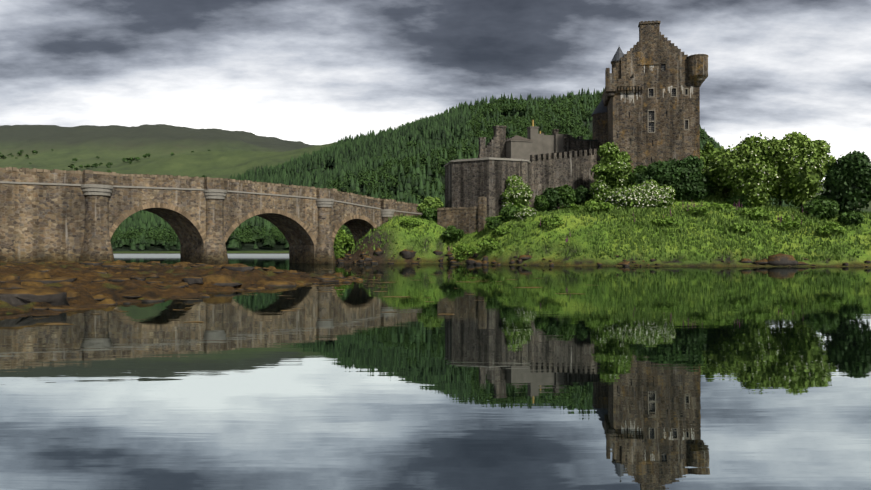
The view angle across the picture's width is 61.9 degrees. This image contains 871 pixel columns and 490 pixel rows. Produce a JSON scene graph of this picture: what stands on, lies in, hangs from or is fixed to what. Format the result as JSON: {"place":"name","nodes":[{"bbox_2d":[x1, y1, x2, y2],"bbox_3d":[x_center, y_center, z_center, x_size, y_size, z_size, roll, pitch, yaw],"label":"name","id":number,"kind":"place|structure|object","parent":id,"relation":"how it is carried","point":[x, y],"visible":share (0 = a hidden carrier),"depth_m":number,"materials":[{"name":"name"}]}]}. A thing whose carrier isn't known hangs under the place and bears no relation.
{"place":"outdoors","nodes":[
{"label":"outdoors","id":0,"kind":"place"},
{"bbox_2d":[0,115,870,319],"bbox_3d":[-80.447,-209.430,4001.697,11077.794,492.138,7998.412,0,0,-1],"label":"grassy terrain","id":1,"kind":"structure","parent":0,"point":[228,154],"depth_m":95.73,"materials":[{"name":"green plant"}]},
{"bbox_2d":[0,170,420,263],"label":"bridge","id":2,"kind":"structure","parent":1,"relation":"on","point":[42,223],"depth_m":79.03,"materials":[{"name":"stone"}]},
{"bbox_2d":[0,181,421,214],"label":"bridge string course","id":3,"kind":"object","parent":2,"relation":"attached to","point":[193,189],"visible":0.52,"depth_m":80.92,"materials":[{"name":"grey stone"}]},
{"bbox_2d":[0,167,444,207],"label":"bridge coping","id":4,"kind":"object","parent":2,"relation":"attached to","point":[134,175],"visible":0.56,"depth_m":81.23,"materials":[{"name":"grey stone"}]},
{"bbox_2d":[78,195,391,264],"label":"bridge piers","id":5,"kind":"structure","parent":2,"relation":"attached to","point":[96,245],"depth_m":82.66,"materials":[{"name":"grey stone"}]},
{"bbox_2d":[81,184,394,216],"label":"pier capitals","id":6,"kind":"object","parent":2,"relation":"attached to","point":[96,189],"visible":0.94,"depth_m":82.74,"materials":[{"name":"grey stone"}]},
{"bbox_2d":[109,202,377,244],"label":"arch rings","id":7,"kind":"object","parent":2,"relation":"attached to","point":[121,218],"visible":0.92,"depth_m":85.40,"materials":[{"name":"grey stone"}]},
{"bbox_2d":[0,149,829,193],"bbox_3d":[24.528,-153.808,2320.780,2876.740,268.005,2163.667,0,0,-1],"label":"distant trees","id":8,"kind":"object","parent":1,"relation":"on","point":[95,165],"visible":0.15,"depth_m":1738.76,"materials":[{"name":"green plant"}]},
{"bbox_2d":[111,92,724,242],"bbox_3d":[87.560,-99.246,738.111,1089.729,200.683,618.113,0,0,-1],"label":"conifer trees","id":9,"kind":"object","parent":1,"relation":"on","point":[567,124],"visible":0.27,"depth_m":604.27,"materials":[{"name":"green plant"}]},
{"bbox_2d":[0,254,870,489],"bbox_3d":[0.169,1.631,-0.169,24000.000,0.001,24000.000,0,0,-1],"label":"water surface","id":10,"kind":"object","parent":1,"relation":"on","point":[669,378],"depth_m":8.93,"materials":[{"name":"grey liquid"}]},
{"bbox_2d":[44,266,576,324],"bbox_3d":[25.149,2.100,58.152,92.860,0.002,60.740,0,0,-18],"label":"floating weed","id":11,"kind":"object","parent":10,"relation":"on","point":[329,291],"visible":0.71,"depth_m":27.71,"materials":[{"name":"plant"}]},
{"bbox_2d":[0,247,870,310],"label":"shore rocks","id":12,"kind":"object","parent":1,"relation":"on","point":[29,289],"visible":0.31,"depth_m":31.06,"materials":[{"name":"brown stone"}]},
{"bbox_2d":[437,197,486,233],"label":"wall","id":13,"kind":"structure","parent":1,"relation":"on","point":[466,221],"depth_m":98.88,"materials":[{"name":"stone"}]},
{"bbox_2d":[437,206,477,209],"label":"wall coping","id":14,"kind":"object","parent":13,"relation":"attached to","point":[474,207],"depth_m":99.61,"materials":[{"name":"stone"}]},
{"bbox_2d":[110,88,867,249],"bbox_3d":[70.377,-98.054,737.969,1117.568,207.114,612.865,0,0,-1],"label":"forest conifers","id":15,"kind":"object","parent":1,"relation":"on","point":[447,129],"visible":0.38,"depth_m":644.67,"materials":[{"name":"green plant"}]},
{"bbox_2d":[445,148,602,216],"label":"curtain wall","id":16,"kind":"structure","parent":1,"relation":"on","point":[468,183],"depth_m":101.90,"materials":[{"name":"stone"}]},
{"bbox_2d":[444,157,530,166],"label":"wall coping","id":17,"kind":"object","parent":16,"relation":"on","point":[486,158],"visible":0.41,"depth_m":100.46,"materials":[{"name":"stone"}]},
{"bbox_2d":[505,126,562,160],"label":"harled castle range","id":18,"kind":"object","parent":1,"relation":"on","point":[526,149],"visible":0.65,"depth_m":114.22,"materials":[{"name":"grey paint"}]},
{"bbox_2d":[506,135,533,140],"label":"pavilion roof","id":19,"kind":"structure","parent":18,"relation":"on","point":[516,137],"depth_m":112.25,"materials":[{"name":"stone"}]},
{"bbox_2d":[478,125,597,157],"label":"castle buildings","id":20,"kind":"structure","parent":1,"relation":"on","point":[495,147],"depth_m":113.14,"materials":[{"name":"grey stone"}]},
{"bbox_2d":[563,138,597,140],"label":"roof","id":21,"kind":"structure","parent":20,"relation":"on","point":[581,139],"depth_m":117.13,"materials":[{"name":"grey stone"}]},
{"bbox_2d":[417,142,718,220],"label":"bushes","id":22,"kind":"object","parent":1,"relation":"on","point":[611,174],"visible":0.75,"depth_m":99.67,"materials":[{"name":"green plant"}]},
{"bbox_2d":[333,199,847,261],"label":"fern leaf","id":23,"kind":"object","parent":1,"relation":"on","point":[342,246],"visible":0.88,"depth_m":89.39,"materials":[{"name":"green plant"}]},
{"bbox_2d":[592,112,606,147],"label":"stair tower","id":24,"kind":"structure","parent":1,"relation":"on","point":[599,127],"depth_m":118.70,"materials":[{"name":"stone"}]},
{"bbox_2d":[591,99,606,115],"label":"gable roof","id":25,"kind":"structure","parent":24,"relation":"on","point":[600,108],"depth_m":119.11,"materials":[{"name":"stone"}]},
{"bbox_2d":[351,185,870,262],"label":"grass tufts","id":26,"kind":"object","parent":1,"relation":"on","point":[641,212],"visible":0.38,"depth_m":83.98,"materials":[{"name":"green plant"}]},
{"bbox_2d":[422,165,864,240],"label":"shrubs","id":27,"kind":"object","parent":1,"relation":"on","point":[822,207],"visible":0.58,"depth_m":94.90,"materials":[{"name":"green plant"}]},
{"bbox_2d":[601,20,707,172],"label":"keep tower","id":28,"kind":"structure","parent":1,"relation":"on","point":[671,137],"depth_m":106.45,"materials":[{"name":"brown stone"}]},
{"bbox_2d":[611,47,623,61],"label":"turret roof","id":29,"kind":"structure","parent":28,"relation":"attached to","point":[619,54],"depth_m":108.05,"materials":[{"name":"grey stone"}]},
{"bbox_2d":[617,65,687,145],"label":"windows","id":30,"kind":"structure","parent":28,"relation":"attached to","point":[651,116],"depth_m":106.91,"materials":[{"name":"black glass"}]},
{"bbox_2d":[623,66,688,132],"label":"window frames","id":31,"kind":"structure","parent":28,"relation":"attached to","point":[673,94],"depth_m":106.49,"materials":[{"name":"grey stone"}]},
{"bbox_2d":[621,65,692,102],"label":"keep lime streaks","id":32,"kind":"object","parent":28,"relation":"attached to","point":[632,93],"visible":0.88,"depth_m":106.59,"materials":[{"name":"white paint"}]},
{"bbox_2d":[502,134,825,219],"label":"blossoms","id":33,"kind":"object","parent":1,"relation":"on","point":[654,186],"visible":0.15,"depth_m":92.50,"materials":[{"name":"plant"}]},
{"bbox_2d":[541,150,870,213],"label":"shrub","id":34,"kind":"object","parent":1,"relation":"on","point":[847,183],"depth_m":96.57,"materials":[{"name":"green plant"}]},
{"bbox_2d":[701,131,836,207],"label":"tree","id":35,"kind":"object","parent":1,"relation":"on","point":[805,181],"visible":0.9,"depth_m":94.01,"materials":[{"name":"green plant"}]},
{"bbox_2d":[0,0,870,181],"label":"sky","id":36,"kind":"structure","parent":0,"point":[311,72],"materials":[{"name":"grey"}]},
{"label":"foxglove stems","id":37,"kind":"object","parent":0,"visible":0},
{"bbox_2d":[448,201,806,250],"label":"foxgloves","id":38,"kind":"object","parent":37,"relation":"attached to","point":[663,217],"visible":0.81,"depth_m":86.40,"materials":[{"name":"plant"}]}
]}

